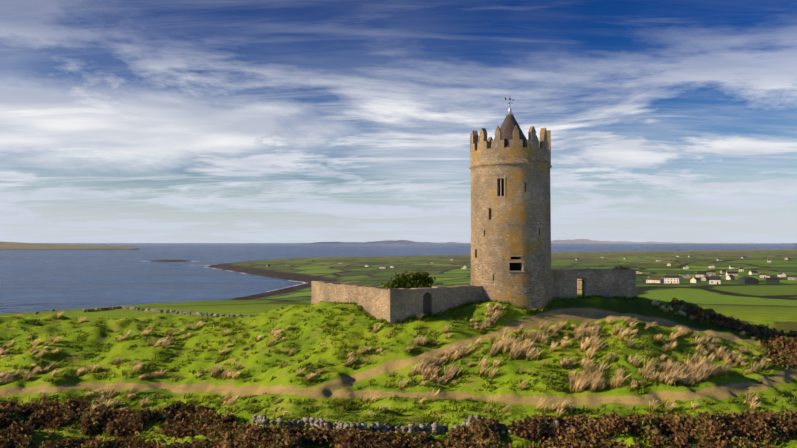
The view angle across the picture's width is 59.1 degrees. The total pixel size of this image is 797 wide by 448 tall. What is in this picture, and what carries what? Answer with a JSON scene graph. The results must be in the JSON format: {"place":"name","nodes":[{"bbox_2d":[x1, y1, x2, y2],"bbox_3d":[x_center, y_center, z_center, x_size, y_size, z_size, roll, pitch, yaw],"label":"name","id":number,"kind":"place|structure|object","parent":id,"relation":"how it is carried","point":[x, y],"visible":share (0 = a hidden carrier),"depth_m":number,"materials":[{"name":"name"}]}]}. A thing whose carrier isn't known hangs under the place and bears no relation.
{"place":"outdoors","nodes":[
{"label":"outdoors","id":0,"kind":"place"},
{"bbox_2d":[0,242,796,447],"bbox_3d":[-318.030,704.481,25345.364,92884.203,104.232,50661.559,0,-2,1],"label":"ground","id":1,"kind":"structure","parent":0,"point":[772,306],"depth_m":62.59,"materials":[{"name":"green plant"}]},
{"bbox_2d":[34,306,252,316],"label":"stone wall","id":2,"kind":"structure","parent":1,"relation":"on","point":[155,310],"depth_m":163.31,"materials":[{"name":"grey stone"}]},
{"bbox_2d":[0,298,796,447],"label":"bramble hedge","id":3,"kind":"object","parent":1,"relation":"on","point":[182,419],"visible":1,"depth_m":43.73,"materials":[{"name":"brown plant"}]},
{"bbox_2d":[0,299,796,417],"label":"straw tufts","id":4,"kind":"object","parent":1,"relation":"on","point":[579,383],"visible":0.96,"depth_m":55.01,"materials":[{"name":"beige plant"}]},
{"bbox_2d":[0,303,796,447],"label":"grass clumps","id":5,"kind":"object","parent":1,"relation":"on","point":[648,354],"visible":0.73,"depth_m":54.18,"materials":[{"name":"dry grass"}]},
{"bbox_2d":[381,267,437,288],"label":"bush","id":6,"kind":"object","parent":1,"relation":"on","point":[408,282],"depth_m":70.16,"materials":[{"name":"green plant"}]},
{"bbox_2d":[252,414,576,434],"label":"stone wall","id":7,"kind":"structure","parent":1,"relation":"on","point":[312,421],"depth_m":43.10,"materials":[{"name":"grey stone"}]},
{"bbox_2d":[311,269,635,323],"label":"bawn walls","id":8,"kind":"structure","parent":1,"relation":"on","point":[393,305],"depth_m":68.09,"materials":[{"name":"stone"}]},
{"bbox_2d":[613,265,631,269],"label":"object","id":9,"kind":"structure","parent":8,"relation":"on","point":[624,267],"depth_m":73.33,"materials":[{"name":"green plant"}]},
{"bbox_2d":[469,98,552,308],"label":"tower","id":10,"kind":"structure","parent":1,"relation":"on","point":[510,166],"depth_m":67.61,"materials":[{"name":"stone"}]},
{"bbox_2d":[266,255,796,283],"bbox_3d":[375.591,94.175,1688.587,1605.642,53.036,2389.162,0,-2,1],"label":"village houses","id":11,"kind":"structure","parent":1,"relation":"on","point":[711,279],"depth_m":761.38,"materials":[{"name":"white painted plaster"},{"name":"slate"}]},
{"bbox_2d":[0,243,796,313],"bbox_3d":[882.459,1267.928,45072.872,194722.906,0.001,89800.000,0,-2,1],"label":"sea","id":12,"kind":"structure","parent":0,"point":[39,280],"depth_m":2318.16,"materials":[{"name":"blue liquid"}]},
{"bbox_2d":[0,0,796,242],"label":"sky","id":13,"kind":"structure","parent":0,"point":[122,121],"materials":[{"name":"blue"}]},
{"bbox_2d":[310,294,638,325],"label":"grass","id":14,"kind":"structure","parent":0,"point":[543,309],"depth_m":66.62,"materials":[{"name":"green plant"}]},
{"bbox_2d":[298,239,789,243],"bbox_3d":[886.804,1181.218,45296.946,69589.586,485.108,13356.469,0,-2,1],"label":"mountains","id":15,"kind":"structure","parent":0,"point":[581,241],"depth_m":50511.30,"materials":[{"name":"blue"}]}
]}

